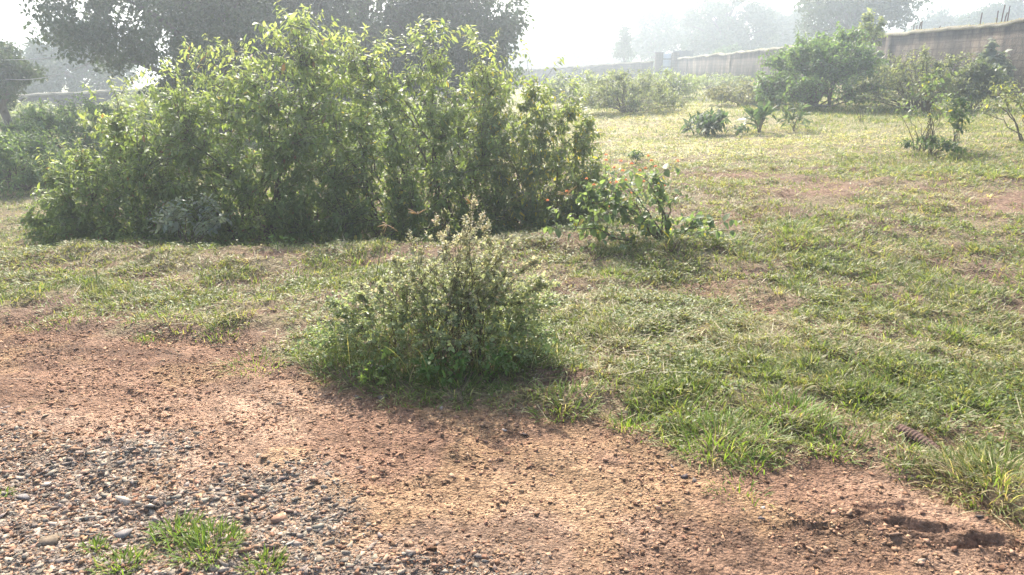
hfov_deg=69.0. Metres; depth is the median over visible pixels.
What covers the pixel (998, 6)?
tree
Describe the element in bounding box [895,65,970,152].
sapling
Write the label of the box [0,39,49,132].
tree
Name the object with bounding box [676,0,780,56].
tree
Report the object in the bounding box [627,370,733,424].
grass tuft
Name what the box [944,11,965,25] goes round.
tree
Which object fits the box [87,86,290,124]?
shrub
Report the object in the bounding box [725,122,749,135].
weed
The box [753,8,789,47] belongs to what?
tree
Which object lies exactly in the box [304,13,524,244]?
shrub
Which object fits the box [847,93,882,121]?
sapling
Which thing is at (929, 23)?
tree
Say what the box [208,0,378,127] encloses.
tree
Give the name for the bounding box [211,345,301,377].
grass tuft
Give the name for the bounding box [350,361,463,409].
grass tuft
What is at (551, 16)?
sky
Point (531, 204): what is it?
shrub
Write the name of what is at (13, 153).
shrub
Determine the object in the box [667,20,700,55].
tree
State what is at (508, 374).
grass tuft
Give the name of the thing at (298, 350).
grass tuft
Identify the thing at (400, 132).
shrub
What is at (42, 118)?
shrub
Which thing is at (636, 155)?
weed
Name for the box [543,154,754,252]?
flowering shrub
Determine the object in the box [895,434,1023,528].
grass tuft
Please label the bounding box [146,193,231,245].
shrub
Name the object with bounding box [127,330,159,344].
grass tuft
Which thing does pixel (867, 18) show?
shrub
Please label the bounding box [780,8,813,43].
tree
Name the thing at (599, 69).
boundary wall
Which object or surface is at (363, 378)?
weed
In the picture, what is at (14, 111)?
shrub
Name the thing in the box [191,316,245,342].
grass tuft
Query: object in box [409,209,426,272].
grass stalk
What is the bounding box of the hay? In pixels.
[0,141,1023,479]
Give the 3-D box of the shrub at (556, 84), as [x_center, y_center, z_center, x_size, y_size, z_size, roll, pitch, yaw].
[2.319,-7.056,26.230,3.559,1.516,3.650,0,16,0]
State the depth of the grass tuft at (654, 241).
6.26 m
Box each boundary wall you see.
[2,61,652,120]
[677,18,1023,96]
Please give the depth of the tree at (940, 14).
82.14 m
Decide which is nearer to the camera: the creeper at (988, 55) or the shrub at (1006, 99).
the shrub at (1006, 99)
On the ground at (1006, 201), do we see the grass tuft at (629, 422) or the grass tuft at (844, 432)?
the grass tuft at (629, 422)
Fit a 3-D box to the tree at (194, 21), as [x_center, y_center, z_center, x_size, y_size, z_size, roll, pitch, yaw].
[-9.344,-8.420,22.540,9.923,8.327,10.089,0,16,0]
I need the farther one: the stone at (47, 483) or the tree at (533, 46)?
the tree at (533, 46)
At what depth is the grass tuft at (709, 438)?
3.30 m
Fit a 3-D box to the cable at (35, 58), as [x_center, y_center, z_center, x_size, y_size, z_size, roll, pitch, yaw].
[-14.199,-6.835,21.964,5.867,0.249,0.026,6,17,19]
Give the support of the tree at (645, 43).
on the ground at (1006, 201)
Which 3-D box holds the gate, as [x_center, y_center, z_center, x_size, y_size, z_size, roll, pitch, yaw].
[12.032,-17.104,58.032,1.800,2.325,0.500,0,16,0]
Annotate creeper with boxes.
[870,47,891,70]
[976,38,1016,98]
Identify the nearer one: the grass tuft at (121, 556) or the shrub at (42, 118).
the grass tuft at (121, 556)
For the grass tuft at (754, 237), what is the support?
on the ground at (1006, 201)
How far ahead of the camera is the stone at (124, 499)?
2.87 m
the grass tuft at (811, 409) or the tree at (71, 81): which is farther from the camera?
the tree at (71, 81)
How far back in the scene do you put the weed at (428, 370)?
3.84 m
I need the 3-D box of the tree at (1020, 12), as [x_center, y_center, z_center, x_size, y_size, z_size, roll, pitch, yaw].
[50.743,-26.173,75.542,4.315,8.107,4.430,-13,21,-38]
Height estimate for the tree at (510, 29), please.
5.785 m
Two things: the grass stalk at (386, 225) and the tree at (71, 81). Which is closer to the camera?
the grass stalk at (386, 225)
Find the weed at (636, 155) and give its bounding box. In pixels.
[627,149,643,163]
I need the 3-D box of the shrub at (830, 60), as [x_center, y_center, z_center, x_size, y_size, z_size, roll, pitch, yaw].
[8.392,-6.000,20.114,3.814,2.307,3.905,0,16,0]
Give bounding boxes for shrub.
[0,92,146,163]
[0,98,88,131]
[0,127,80,195]
[16,54,252,248]
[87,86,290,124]
[133,0,385,247]
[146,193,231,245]
[280,97,474,155]
[289,195,574,376]
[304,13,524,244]
[466,28,616,237]
[537,65,621,107]
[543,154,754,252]
[573,66,699,112]
[618,65,704,98]
[683,72,751,88]
[699,75,786,105]
[751,21,893,107]
[852,8,889,75]
[853,44,990,112]
[941,54,1013,110]
[972,72,1023,142]
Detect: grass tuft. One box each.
[0,486,15,496]
[19,309,92,332]
[77,533,116,553]
[88,543,160,574]
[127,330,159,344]
[129,302,207,324]
[139,505,213,549]
[160,514,251,572]
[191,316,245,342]
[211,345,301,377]
[234,542,289,574]
[275,328,375,370]
[297,347,403,394]
[330,247,387,268]
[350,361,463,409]
[405,361,511,411]
[465,337,569,390]
[515,328,596,368]
[523,378,604,423]
[580,231,666,253]
[589,259,641,280]
[595,407,669,433]
[626,231,715,252]
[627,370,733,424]
[652,402,790,476]
[659,228,755,251]
[702,470,775,509]
[706,227,776,250]
[721,440,789,475]
[728,379,852,442]
[736,201,789,216]
[765,216,821,232]
[794,422,875,466]
[812,372,913,416]
[884,460,919,480]
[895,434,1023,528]
[906,312,1014,346]
[921,382,1011,426]
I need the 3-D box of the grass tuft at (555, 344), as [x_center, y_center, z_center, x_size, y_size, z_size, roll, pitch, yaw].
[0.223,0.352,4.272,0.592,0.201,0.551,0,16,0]
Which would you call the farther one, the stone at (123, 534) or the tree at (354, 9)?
the tree at (354, 9)
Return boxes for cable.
[4,52,94,59]
[6,53,105,79]
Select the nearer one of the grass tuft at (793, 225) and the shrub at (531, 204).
the grass tuft at (793, 225)
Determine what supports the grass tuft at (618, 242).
on the ground at (1006, 201)
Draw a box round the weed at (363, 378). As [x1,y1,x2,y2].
[356,346,403,385]
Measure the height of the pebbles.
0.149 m
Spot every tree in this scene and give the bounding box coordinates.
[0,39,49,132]
[8,15,142,93]
[18,0,368,137]
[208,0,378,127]
[294,0,441,111]
[359,0,486,114]
[425,0,535,121]
[505,36,531,69]
[511,35,563,68]
[535,27,594,66]
[568,21,618,66]
[593,36,639,63]
[611,23,636,61]
[629,2,684,73]
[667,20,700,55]
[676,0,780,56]
[708,42,741,54]
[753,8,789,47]
[772,14,797,46]
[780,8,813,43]
[788,0,935,41]
[884,26,910,32]
[906,12,942,31]
[927,3,961,28]
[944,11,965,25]
[957,5,995,25]
[980,1,1023,22]
[1003,0,1023,18]
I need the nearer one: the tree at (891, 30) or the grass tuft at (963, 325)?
the grass tuft at (963, 325)
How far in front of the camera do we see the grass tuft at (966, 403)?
3.55 m
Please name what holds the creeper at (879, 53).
on the ground at (1006, 201)
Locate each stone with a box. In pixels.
[16,494,30,498]
[36,533,59,546]
[40,482,53,486]
[114,528,133,538]
[115,495,130,504]
[270,512,286,522]
[311,476,318,481]
[377,394,389,399]
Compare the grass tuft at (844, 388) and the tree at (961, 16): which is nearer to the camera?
the grass tuft at (844, 388)
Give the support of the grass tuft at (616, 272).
on the ground at (1006, 201)
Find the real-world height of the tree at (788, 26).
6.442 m
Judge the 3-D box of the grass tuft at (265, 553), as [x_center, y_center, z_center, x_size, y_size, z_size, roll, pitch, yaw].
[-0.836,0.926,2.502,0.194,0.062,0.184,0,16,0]
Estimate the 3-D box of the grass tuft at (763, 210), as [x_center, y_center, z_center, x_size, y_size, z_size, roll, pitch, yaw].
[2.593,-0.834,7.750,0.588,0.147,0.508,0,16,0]
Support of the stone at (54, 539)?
on the dirt road
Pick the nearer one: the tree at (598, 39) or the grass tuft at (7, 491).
the grass tuft at (7, 491)
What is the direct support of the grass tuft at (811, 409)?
on the ground at (1006, 201)
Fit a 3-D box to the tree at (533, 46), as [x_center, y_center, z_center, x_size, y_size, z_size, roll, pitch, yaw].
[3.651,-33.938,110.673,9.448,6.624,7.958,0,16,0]
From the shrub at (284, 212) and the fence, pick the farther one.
the fence
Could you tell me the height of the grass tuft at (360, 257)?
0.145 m
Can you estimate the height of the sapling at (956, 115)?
0.861 m
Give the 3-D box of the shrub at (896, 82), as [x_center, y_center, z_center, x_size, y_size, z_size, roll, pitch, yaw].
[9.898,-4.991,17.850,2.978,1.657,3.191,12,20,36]
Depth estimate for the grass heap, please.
6.83 m
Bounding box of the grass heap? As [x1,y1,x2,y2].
[25,238,108,260]
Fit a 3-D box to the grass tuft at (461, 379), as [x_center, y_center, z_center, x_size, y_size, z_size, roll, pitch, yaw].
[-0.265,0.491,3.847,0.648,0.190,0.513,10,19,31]
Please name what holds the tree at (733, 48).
on the ground at (1006, 201)
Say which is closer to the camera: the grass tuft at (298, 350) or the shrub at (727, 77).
the grass tuft at (298, 350)
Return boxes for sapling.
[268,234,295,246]
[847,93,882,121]
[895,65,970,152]
[945,94,977,144]
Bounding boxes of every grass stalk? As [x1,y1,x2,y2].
[374,222,397,289]
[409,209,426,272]
[465,198,470,336]
[556,187,574,264]
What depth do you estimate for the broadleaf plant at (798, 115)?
15.09 m
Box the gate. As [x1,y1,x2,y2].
[654,52,679,78]
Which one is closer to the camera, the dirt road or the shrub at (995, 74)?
the dirt road
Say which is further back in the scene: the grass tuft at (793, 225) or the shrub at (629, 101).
the shrub at (629, 101)
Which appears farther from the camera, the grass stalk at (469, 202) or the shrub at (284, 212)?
the shrub at (284, 212)
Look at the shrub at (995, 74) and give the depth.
17.21 m
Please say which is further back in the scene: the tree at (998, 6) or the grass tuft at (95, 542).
the tree at (998, 6)
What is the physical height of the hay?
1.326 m
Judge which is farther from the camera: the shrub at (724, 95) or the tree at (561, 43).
the tree at (561, 43)
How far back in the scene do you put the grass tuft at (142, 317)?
5.01 m
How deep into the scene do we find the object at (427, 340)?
4.03 m
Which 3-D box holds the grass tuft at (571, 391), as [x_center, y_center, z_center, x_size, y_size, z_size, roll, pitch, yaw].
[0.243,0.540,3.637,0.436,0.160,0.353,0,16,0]
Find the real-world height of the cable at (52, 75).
0.750 m
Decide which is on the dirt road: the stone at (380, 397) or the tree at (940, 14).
the stone at (380, 397)
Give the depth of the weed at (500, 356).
3.89 m
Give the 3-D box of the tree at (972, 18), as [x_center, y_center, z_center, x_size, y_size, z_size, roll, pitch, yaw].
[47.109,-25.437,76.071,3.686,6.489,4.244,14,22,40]
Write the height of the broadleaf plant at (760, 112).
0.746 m
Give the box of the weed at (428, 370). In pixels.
[412,347,470,385]
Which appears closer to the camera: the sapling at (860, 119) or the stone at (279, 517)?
the stone at (279, 517)
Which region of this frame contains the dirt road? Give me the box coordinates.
[0,325,1023,574]
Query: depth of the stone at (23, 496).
2.91 m
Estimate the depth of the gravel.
2.80 m
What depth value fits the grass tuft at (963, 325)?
4.59 m
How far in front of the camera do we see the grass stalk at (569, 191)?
5.85 m
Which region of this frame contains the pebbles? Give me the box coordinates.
[0,312,1023,574]
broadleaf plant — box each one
[680,107,731,136]
[738,99,780,132]
[776,99,812,130]
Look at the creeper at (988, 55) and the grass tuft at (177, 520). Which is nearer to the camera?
the grass tuft at (177, 520)
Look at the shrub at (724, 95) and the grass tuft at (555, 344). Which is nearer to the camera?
the grass tuft at (555, 344)
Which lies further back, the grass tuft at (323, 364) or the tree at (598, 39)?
the tree at (598, 39)
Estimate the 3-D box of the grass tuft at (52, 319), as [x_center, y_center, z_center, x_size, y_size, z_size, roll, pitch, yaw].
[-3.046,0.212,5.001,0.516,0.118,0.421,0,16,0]
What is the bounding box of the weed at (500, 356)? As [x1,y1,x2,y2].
[480,343,520,377]
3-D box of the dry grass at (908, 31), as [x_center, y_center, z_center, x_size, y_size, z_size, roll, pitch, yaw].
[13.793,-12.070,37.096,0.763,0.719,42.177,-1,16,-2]
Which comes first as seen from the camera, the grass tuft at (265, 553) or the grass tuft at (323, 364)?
the grass tuft at (265, 553)
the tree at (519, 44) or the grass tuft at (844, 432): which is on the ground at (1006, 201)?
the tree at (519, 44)
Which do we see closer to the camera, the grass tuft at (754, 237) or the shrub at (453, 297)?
the shrub at (453, 297)
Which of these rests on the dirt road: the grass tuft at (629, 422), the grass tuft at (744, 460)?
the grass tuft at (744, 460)
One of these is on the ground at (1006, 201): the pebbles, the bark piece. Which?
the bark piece
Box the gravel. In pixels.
[0,399,570,574]
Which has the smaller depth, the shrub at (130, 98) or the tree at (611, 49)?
the shrub at (130, 98)
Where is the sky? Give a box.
[0,0,1023,74]
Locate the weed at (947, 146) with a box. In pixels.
[891,134,971,155]
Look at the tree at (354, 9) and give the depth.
25.23 m
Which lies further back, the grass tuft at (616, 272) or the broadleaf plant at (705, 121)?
the broadleaf plant at (705, 121)
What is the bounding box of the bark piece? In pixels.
[895,424,940,449]
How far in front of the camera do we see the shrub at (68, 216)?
8.24 m
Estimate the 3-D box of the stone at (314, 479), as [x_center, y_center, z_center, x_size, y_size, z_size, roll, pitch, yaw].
[-0.798,0.772,3.006,0.029,0.013,0.036,-6,17,-18]
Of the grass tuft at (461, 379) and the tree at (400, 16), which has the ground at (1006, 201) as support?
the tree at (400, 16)
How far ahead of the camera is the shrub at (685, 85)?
27.42 m
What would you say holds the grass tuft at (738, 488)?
on the dirt road
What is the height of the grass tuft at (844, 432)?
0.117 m
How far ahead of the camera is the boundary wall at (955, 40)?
25.16 m
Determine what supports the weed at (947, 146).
on the ground at (1006, 201)
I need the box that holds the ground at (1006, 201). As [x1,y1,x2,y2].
[0,75,1023,519]
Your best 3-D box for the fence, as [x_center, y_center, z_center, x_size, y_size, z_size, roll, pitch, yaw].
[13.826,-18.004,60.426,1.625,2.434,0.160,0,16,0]
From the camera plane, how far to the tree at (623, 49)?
67.99 m
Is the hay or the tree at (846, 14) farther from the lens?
the tree at (846, 14)
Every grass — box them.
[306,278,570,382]
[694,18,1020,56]
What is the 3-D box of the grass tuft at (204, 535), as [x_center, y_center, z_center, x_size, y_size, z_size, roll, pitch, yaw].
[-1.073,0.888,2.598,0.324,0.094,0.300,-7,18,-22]
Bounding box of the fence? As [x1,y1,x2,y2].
[673,50,692,56]
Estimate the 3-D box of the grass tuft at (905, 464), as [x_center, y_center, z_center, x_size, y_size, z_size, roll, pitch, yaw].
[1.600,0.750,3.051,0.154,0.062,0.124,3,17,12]
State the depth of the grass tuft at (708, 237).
6.31 m
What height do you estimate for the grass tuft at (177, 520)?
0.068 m

